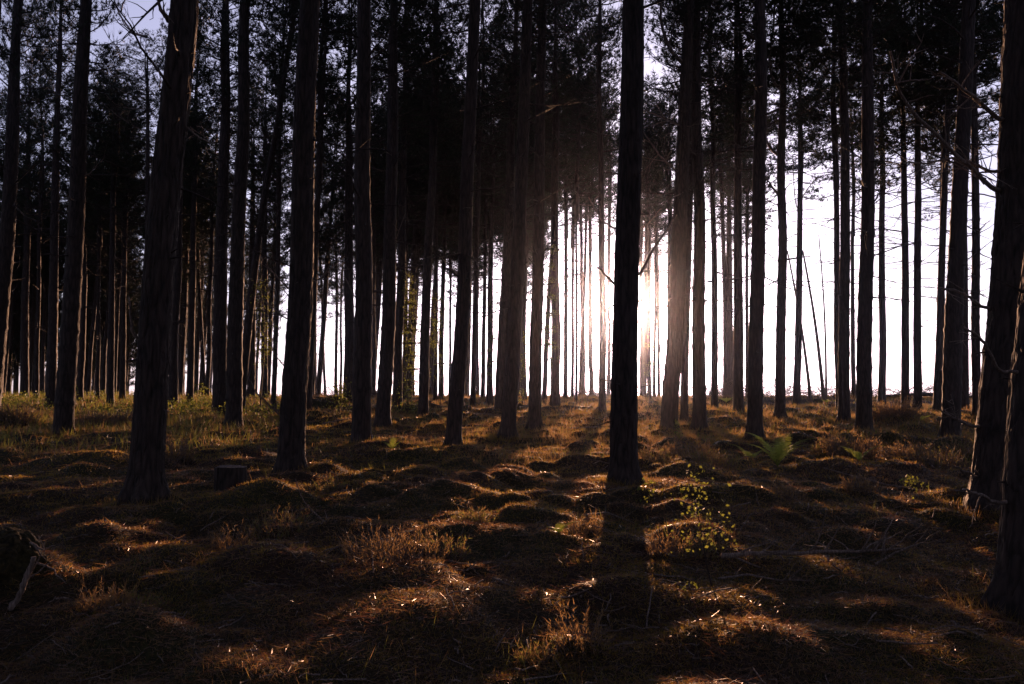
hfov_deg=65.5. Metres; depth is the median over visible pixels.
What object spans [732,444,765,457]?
fern
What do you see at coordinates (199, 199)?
pine tree
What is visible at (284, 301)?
pine tree
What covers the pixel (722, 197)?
pine tree
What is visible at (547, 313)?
birch sapling
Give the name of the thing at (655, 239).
pine tree
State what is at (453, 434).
pine tree
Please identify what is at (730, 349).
pine tree
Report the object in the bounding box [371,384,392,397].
brushwood
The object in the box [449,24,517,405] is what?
pine tree
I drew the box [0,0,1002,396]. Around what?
sky
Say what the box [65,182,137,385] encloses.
pine tree
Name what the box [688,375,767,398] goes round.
brushwood
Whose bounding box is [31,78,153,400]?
pine tree
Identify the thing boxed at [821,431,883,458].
heather bush
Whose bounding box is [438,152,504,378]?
pine tree
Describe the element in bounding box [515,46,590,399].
pine tree
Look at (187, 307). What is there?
pine tree
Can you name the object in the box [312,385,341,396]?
brushwood
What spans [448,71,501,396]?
pine tree
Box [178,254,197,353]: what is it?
pine tree
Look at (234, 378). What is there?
pine tree
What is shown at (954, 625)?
twig litter
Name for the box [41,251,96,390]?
pine tree
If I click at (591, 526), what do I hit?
fallen branch
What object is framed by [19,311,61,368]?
pine tree
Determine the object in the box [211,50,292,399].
pine tree
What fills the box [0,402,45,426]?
heather bush
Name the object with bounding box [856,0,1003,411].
pine tree
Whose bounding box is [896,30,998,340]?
pine tree
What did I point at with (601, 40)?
pine tree
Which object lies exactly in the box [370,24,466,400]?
pine tree
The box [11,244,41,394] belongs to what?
pine tree
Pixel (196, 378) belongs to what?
pine tree
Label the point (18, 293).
pine tree
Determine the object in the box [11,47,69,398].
pine tree
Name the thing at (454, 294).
pine tree
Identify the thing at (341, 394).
birch sapling
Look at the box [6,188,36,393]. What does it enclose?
pine tree
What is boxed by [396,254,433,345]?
pine tree
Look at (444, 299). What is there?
pine tree
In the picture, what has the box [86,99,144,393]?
pine tree
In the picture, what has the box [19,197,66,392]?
pine tree
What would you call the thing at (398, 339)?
pine tree
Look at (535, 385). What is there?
pine tree
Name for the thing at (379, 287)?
pine tree
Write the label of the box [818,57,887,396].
pine tree
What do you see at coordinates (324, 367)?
pine tree
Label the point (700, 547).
heather bush
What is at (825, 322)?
dead tree
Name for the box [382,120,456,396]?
pine tree
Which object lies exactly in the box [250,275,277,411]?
birch sapling
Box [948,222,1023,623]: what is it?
pine tree
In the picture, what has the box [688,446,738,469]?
heather bush
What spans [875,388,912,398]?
fallen log
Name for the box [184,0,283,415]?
pine tree
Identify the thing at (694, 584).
broadleaf seedling
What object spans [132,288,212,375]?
pine tree
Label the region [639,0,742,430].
pine tree
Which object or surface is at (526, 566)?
moss
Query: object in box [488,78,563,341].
pine tree
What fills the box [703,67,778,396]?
pine tree
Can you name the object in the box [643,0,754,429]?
pine tree
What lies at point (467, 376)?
pine tree
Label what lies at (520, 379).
pine tree
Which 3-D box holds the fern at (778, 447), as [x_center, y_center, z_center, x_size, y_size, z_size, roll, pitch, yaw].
[4.529,1.829,13.594,1.151,0.584,0.977,4,-5,-45]
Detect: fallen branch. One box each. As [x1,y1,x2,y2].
[321,404,372,424]
[465,395,518,415]
[566,424,603,429]
[566,513,609,532]
[585,505,638,522]
[718,555,812,580]
[823,460,901,488]
[851,456,968,491]
[875,524,942,569]
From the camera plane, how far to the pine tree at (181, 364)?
51.31 m
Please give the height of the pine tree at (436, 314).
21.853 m
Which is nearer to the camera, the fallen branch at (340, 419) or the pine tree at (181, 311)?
the fallen branch at (340, 419)
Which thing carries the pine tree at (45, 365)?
on the forest floor
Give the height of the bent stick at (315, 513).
0.462 m
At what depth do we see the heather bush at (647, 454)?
14.43 m
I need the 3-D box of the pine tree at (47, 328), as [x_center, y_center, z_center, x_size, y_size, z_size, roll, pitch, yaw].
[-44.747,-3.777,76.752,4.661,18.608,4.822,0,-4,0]
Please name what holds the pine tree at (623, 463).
on the forest floor
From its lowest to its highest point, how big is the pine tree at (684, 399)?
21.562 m
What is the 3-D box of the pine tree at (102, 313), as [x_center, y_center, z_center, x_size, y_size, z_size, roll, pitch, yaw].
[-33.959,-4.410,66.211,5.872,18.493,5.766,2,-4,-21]
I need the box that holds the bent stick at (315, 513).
[295,479,321,519]
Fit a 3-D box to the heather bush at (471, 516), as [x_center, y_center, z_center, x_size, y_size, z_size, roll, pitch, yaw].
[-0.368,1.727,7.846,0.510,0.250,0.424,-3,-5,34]
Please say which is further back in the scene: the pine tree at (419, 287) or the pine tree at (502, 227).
the pine tree at (419, 287)
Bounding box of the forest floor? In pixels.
[0,395,1023,683]
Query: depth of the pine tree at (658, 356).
55.95 m
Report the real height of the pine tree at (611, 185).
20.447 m
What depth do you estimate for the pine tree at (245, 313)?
100.83 m
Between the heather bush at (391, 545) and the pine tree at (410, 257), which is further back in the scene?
the pine tree at (410, 257)
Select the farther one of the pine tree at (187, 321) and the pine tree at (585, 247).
the pine tree at (187, 321)
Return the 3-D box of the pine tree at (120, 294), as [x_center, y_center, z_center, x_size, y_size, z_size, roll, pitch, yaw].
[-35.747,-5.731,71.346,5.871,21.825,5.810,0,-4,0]
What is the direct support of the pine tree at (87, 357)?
on the forest floor
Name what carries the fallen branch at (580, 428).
on the forest floor
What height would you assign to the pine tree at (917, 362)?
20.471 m
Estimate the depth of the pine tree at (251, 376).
46.01 m
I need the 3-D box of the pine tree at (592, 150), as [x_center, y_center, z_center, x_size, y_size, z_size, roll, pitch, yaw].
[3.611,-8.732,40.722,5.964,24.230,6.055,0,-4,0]
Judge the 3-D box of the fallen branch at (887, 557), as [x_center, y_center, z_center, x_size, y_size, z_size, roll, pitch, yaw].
[3.040,1.591,6.110,0.455,0.384,0.270,-1,-4,19]
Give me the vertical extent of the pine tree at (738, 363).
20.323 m
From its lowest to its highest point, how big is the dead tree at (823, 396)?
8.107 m
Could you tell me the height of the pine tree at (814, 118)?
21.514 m
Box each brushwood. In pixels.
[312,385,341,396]
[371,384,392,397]
[568,383,610,397]
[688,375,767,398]
[744,374,802,397]
[769,371,835,395]
[850,376,932,398]
[909,376,971,398]
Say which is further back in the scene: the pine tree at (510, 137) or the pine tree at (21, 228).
the pine tree at (21, 228)
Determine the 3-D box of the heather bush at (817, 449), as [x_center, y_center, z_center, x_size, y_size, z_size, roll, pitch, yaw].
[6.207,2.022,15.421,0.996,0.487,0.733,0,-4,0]
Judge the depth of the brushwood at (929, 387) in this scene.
44.72 m
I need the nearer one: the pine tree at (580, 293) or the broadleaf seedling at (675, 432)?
the broadleaf seedling at (675, 432)
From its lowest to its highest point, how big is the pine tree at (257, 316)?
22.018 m
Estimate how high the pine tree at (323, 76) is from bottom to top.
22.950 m
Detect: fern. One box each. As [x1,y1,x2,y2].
[384,438,400,449]
[547,521,576,532]
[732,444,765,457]
[742,432,816,465]
[842,445,883,460]
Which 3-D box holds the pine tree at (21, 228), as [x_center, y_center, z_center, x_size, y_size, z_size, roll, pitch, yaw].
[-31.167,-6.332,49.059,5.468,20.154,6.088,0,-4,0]
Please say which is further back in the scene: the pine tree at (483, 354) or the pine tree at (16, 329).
the pine tree at (16, 329)
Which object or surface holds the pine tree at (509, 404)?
on the forest floor
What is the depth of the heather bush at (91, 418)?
22.57 m
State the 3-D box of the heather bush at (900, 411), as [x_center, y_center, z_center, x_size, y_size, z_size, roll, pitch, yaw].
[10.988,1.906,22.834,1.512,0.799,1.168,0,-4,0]
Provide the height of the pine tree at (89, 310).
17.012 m
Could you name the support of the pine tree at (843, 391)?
on the forest floor
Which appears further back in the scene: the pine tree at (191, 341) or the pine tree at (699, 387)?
the pine tree at (191, 341)
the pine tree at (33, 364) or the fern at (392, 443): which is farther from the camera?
the pine tree at (33, 364)
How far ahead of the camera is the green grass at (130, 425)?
20.74 m
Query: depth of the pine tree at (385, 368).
23.47 m
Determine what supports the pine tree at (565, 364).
on the forest floor
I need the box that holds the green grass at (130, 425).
[0,389,378,455]
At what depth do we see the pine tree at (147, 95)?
36.64 m
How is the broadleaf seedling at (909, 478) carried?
on the forest floor
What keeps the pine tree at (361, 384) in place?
on the forest floor
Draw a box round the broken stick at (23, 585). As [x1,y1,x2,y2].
[7,538,61,611]
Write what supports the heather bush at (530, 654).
on the forest floor
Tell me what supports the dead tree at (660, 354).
on the forest floor
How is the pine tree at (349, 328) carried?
on the forest floor
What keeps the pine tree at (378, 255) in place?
on the forest floor
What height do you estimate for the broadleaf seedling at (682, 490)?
0.885 m
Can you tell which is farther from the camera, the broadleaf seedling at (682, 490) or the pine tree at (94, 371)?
the pine tree at (94, 371)
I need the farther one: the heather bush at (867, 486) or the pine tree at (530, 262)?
the pine tree at (530, 262)
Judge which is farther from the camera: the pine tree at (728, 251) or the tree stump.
the pine tree at (728, 251)
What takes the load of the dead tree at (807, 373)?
on the forest floor
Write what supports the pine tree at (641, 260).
on the forest floor
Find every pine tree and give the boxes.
[0,0,8,170]
[0,0,69,409]
[0,0,75,397]
[0,0,107,408]
[0,88,51,396]
[0,154,59,392]
[4,0,149,435]
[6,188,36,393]
[8,235,62,371]
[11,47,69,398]
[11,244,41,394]
[15,181,65,392]
[15,255,30,310]
[17,165,118,321]
[17,172,67,393]
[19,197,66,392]
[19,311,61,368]
[20,290,62,392]
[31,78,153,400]
[35,291,62,365]
[39,66,126,402]
[39,322,58,383]
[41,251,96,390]
[60,64,145,394]
[60,216,132,391]
[63,39,158,405]
[63,201,90,389]
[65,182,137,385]
[83,317,95,392]
[85,112,151,394]
[85,311,96,392]
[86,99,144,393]
[86,174,144,393]
[86,236,142,360]
[86,250,141,391]
[88,83,153,400]
[91,373,94,392]
[92,0,163,334]
[94,251,139,392]
[106,230,136,378]
[111,0,240,505]
[115,254,142,390]
[124,8,220,407]
[126,267,140,391]
[127,265,141,393]
[128,126,215,314]
[132,0,254,402]
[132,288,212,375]
[178,126,231,395]
[178,220,209,380]
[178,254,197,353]
[179,104,218,394]
[180,151,246,394]
[182,104,246,394]
[183,96,236,397]
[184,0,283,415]
[185,0,293,428]
[185,264,212,374]
[195,177,230,393]
[195,263,228,393]
[200,80,290,397]
[200,282,227,375]
[211,0,336,410]
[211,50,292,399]
[217,0,342,408]
[227,226,281,390]
[227,257,261,356]
[228,129,321,394]
[243,217,288,392]
[250,0,403,473]
[256,253,286,394]
[257,0,389,411]
[267,0,447,442]
[273,65,354,394]
[287,170,341,393]
[314,0,400,402]
[314,87,354,395]
[315,260,334,390]
[317,178,355,393]
[321,0,462,427]
[327,227,355,392]
[336,106,411,371]
[339,63,399,391]
[342,152,397,332]
[350,1,445,406]
[353,109,397,370]
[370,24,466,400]
[371,0,501,416]
[380,56,459,395]
[382,105,453,366]
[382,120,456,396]
[383,168,442,384]
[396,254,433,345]
[397,81,486,397]
[398,17,475,401]
[399,0,537,446]
[409,244,453,318]
[418,154,457,394]
[419,63,487,395]
[421,81,482,393]
[431,0,533,407]
[438,98,504,396]
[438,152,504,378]
[439,205,502,395]
[439,246,493,335]
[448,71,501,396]
[448,232,501,326]
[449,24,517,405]
[458,77,516,397]
[459,0,604,439]
[463,5,568,399]
[470,0,559,409]
[478,0,590,430]
[484,41,586,396]
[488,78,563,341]
[490,154,550,345]
[493,93,533,291]
[493,187,550,324]
[493,221,550,309]
[493,223,531,281]
[497,210,562,291]
[500,0,603,406]
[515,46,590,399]
[528,0,613,399]
[528,41,615,396]
[532,0,622,401]
[551,66,620,394]
[552,0,653,413]
[568,95,619,395]
[568,129,616,394]
[579,85,643,396]
[580,0,676,485]
[607,77,674,397]
[611,196,666,395]
[613,93,676,395]
[638,83,676,397]
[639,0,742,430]
[640,0,747,422]
[641,67,706,335]
[641,130,675,396]
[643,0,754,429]
[648,1,770,409]
[667,0,835,411]
[672,50,778,393]
[688,0,810,440]
[702,69,777,385]
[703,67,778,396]
[704,123,752,393]
[707,159,775,352]
[709,0,837,418]
[750,0,916,422]
[750,2,857,404]
[772,0,907,408]
[802,0,934,431]
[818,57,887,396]
[826,8,929,403]
[839,0,976,408]
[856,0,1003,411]
[861,0,991,410]
[872,0,1023,510]
[889,0,1003,417]
[890,0,1002,437]
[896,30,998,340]
[905,0,1000,409]
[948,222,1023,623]
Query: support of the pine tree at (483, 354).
on the forest floor
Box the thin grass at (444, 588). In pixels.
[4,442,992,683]
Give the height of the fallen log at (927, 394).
1.145 m
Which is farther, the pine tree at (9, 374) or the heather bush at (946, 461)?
the pine tree at (9, 374)
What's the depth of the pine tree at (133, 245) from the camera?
53.01 m
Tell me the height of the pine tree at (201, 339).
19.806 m
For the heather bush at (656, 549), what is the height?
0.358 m
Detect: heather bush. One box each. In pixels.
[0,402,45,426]
[74,408,132,427]
[75,575,135,612]
[165,436,195,463]
[207,521,254,551]
[242,503,313,541]
[313,474,346,494]
[326,518,453,565]
[412,521,472,563]
[453,505,497,524]
[511,634,566,668]
[542,600,615,659]
[561,514,606,538]
[638,446,671,462]
[640,517,694,559]
[662,524,719,558]
[663,440,714,458]
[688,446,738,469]
[807,435,854,454]
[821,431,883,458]
[839,473,878,493]
[872,395,921,419]
[879,439,933,460]
[901,441,972,469]
[938,435,973,458]
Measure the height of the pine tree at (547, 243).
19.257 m
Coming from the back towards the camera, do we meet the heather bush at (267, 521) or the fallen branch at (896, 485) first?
the fallen branch at (896, 485)
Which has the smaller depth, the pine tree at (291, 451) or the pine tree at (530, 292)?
the pine tree at (291, 451)
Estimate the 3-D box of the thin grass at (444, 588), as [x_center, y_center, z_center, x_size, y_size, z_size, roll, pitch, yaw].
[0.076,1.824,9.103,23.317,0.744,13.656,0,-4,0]
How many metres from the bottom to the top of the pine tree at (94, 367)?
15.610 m
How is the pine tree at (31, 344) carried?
on the forest floor
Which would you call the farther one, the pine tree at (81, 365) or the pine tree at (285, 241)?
the pine tree at (285, 241)
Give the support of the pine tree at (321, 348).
on the forest floor
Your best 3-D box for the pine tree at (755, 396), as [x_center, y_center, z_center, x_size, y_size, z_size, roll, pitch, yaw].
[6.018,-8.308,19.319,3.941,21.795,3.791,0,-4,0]
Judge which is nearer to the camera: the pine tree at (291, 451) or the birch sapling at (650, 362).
the pine tree at (291, 451)
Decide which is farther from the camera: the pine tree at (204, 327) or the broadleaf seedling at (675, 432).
the pine tree at (204, 327)
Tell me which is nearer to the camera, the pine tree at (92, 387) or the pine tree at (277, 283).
the pine tree at (277, 283)
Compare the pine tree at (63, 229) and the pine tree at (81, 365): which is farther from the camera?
the pine tree at (63, 229)
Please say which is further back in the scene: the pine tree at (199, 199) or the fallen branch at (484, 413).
the pine tree at (199, 199)
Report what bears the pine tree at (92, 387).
on the forest floor
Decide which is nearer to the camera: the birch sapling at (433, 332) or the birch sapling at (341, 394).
the birch sapling at (341, 394)
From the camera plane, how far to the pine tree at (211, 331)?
95.01 m
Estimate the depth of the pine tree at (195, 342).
102.45 m
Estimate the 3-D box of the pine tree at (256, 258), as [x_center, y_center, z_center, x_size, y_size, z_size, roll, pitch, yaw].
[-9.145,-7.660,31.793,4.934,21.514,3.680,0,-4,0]
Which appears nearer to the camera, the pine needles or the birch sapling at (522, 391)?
the pine needles
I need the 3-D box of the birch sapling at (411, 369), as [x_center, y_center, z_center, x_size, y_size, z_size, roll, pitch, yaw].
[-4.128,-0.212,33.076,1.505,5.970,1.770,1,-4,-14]
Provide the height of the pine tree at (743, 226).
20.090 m
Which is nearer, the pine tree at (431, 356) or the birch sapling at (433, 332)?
the birch sapling at (433, 332)
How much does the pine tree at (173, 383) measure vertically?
19.771 m
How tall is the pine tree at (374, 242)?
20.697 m
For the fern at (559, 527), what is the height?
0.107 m
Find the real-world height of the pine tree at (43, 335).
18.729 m
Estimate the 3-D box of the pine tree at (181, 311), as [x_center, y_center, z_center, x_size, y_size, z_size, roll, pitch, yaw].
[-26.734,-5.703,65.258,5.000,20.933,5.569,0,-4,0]
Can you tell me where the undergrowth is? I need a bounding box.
[1,389,280,417]
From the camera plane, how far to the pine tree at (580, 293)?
58.04 m
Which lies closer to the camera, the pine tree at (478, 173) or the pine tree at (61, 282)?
the pine tree at (478, 173)
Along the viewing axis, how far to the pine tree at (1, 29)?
9.30 m
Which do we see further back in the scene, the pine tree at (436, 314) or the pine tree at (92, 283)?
the pine tree at (92, 283)
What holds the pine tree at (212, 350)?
on the forest floor
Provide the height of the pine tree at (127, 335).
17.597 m
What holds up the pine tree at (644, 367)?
on the forest floor
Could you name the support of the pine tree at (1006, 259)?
on the forest floor
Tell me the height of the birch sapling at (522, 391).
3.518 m
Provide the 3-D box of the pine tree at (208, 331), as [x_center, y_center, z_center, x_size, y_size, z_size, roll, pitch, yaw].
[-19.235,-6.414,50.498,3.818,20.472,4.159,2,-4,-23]
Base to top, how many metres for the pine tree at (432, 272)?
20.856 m
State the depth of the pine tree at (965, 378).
31.14 m
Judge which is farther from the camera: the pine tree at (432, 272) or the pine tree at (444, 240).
the pine tree at (432, 272)
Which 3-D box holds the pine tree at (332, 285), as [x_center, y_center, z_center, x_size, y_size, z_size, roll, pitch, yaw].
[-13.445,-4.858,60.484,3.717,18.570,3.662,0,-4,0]
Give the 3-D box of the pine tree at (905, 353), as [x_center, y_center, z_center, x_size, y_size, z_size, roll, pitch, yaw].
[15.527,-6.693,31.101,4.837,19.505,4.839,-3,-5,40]
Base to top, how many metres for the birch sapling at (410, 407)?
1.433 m
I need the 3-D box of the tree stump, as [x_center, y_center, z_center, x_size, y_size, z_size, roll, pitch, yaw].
[-3.607,1.795,10.202,0.474,0.425,0.460,0,-4,0]
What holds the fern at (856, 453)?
on the forest floor
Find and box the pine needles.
[0,411,1023,683]
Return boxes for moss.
[0,408,1023,683]
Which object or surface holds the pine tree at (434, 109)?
on the forest floor
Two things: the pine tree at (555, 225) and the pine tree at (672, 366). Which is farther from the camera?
the pine tree at (555, 225)
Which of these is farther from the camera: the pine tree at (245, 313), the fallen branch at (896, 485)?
the pine tree at (245, 313)
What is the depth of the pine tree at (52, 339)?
34.61 m
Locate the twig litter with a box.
[0,405,1023,683]
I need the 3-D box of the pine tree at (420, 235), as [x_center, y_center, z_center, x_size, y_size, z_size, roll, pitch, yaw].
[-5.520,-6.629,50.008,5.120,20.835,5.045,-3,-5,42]
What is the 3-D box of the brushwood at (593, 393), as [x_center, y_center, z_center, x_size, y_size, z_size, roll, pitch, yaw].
[4.657,2.798,45.840,4.183,1.448,2.758,-2,-4,24]
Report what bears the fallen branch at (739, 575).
on the forest floor
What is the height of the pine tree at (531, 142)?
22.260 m
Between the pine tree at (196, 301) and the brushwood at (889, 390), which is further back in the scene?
the pine tree at (196, 301)
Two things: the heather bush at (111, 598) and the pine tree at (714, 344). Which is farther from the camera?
the pine tree at (714, 344)
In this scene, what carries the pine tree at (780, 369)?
on the forest floor
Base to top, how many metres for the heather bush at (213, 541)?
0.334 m
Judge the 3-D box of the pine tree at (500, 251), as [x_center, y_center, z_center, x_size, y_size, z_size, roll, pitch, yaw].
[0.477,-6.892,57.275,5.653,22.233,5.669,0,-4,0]
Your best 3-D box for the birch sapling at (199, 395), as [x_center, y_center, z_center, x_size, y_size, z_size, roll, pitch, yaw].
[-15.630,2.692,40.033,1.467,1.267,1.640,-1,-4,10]
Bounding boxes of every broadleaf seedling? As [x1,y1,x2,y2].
[637,477,656,501]
[643,464,739,586]
[674,419,682,436]
[679,581,698,598]
[899,474,928,504]
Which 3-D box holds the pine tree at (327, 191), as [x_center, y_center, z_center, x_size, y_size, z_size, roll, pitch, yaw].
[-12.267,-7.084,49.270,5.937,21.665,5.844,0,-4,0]
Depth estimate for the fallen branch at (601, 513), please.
8.39 m
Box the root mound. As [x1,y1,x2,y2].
[0,527,64,586]
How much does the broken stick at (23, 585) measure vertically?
0.455 m
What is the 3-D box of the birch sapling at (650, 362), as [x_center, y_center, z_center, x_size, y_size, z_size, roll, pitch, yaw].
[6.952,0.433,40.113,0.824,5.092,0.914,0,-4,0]
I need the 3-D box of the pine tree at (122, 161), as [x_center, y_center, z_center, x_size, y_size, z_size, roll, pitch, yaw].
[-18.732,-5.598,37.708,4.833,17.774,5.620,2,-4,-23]
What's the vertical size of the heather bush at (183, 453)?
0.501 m
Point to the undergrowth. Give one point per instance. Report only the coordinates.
(129, 406)
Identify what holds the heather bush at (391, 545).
on the forest floor
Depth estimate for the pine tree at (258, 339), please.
74.66 m
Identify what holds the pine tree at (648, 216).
on the forest floor
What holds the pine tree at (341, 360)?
on the forest floor
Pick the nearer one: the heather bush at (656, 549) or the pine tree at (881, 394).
the heather bush at (656, 549)
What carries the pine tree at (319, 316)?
on the forest floor
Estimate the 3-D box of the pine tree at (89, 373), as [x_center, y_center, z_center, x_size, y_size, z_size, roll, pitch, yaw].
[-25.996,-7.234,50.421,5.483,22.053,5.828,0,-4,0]
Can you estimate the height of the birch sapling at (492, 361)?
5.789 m
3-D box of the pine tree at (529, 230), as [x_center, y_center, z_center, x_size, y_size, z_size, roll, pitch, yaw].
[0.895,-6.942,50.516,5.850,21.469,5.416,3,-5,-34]
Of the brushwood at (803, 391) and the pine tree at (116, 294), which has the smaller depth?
the brushwood at (803, 391)
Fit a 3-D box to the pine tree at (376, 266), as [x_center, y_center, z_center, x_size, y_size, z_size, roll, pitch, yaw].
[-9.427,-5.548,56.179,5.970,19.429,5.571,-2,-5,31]
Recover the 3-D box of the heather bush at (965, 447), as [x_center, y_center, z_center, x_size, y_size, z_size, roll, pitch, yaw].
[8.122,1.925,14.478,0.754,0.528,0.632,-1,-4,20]
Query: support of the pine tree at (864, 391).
on the forest floor
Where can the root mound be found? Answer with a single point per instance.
(19, 548)
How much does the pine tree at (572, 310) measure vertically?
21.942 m
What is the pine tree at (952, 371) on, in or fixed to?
on the forest floor
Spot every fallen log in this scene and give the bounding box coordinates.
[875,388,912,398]
[922,392,971,397]
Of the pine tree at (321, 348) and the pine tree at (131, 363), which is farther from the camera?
the pine tree at (131, 363)
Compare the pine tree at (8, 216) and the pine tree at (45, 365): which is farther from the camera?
the pine tree at (45, 365)
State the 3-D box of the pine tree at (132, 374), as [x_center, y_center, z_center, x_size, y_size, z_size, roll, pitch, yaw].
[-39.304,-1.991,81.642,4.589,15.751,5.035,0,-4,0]
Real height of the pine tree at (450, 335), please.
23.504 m
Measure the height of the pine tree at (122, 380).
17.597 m
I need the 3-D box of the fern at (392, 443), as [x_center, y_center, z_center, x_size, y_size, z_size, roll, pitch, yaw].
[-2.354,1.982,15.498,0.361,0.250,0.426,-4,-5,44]
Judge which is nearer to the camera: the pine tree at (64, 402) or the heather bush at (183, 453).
the heather bush at (183, 453)
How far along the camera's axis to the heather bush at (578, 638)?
4.60 m
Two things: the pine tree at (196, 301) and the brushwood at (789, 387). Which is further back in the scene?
the pine tree at (196, 301)
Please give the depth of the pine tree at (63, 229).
58.60 m
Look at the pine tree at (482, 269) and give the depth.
58.65 m
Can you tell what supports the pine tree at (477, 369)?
on the forest floor
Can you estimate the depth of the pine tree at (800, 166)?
38.85 m
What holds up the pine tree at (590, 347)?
on the forest floor
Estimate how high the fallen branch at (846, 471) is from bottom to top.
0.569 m
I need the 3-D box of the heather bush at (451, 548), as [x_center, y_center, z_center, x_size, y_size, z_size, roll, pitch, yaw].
[-0.570,1.663,6.589,0.499,0.361,0.383,1,-4,-20]
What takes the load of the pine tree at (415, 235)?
on the forest floor
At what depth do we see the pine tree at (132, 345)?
77.32 m
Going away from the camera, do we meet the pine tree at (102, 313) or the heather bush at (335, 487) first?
the heather bush at (335, 487)
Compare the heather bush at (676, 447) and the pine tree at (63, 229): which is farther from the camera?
the pine tree at (63, 229)
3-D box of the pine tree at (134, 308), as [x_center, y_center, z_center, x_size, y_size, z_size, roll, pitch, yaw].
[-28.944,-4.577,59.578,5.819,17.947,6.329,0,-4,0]
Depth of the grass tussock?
9.53 m
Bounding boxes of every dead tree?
[648,315,666,394]
[787,250,815,403]
[795,250,829,400]
[807,234,832,400]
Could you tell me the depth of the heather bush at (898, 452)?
14.07 m
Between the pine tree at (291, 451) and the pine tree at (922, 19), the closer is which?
the pine tree at (291, 451)
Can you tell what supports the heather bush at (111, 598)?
on the forest floor
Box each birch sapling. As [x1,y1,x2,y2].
[194,383,211,401]
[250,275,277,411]
[323,377,351,411]
[391,383,417,413]
[398,273,430,400]
[429,293,449,404]
[478,281,498,404]
[518,329,528,404]
[542,234,563,408]
[642,300,658,399]
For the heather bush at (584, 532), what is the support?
on the forest floor
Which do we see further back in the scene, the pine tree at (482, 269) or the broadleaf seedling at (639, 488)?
the pine tree at (482, 269)
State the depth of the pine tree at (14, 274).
57.49 m
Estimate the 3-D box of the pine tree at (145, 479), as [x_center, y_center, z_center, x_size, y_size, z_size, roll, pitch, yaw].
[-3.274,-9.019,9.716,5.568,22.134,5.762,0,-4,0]
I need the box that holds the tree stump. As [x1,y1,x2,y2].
[213,465,246,491]

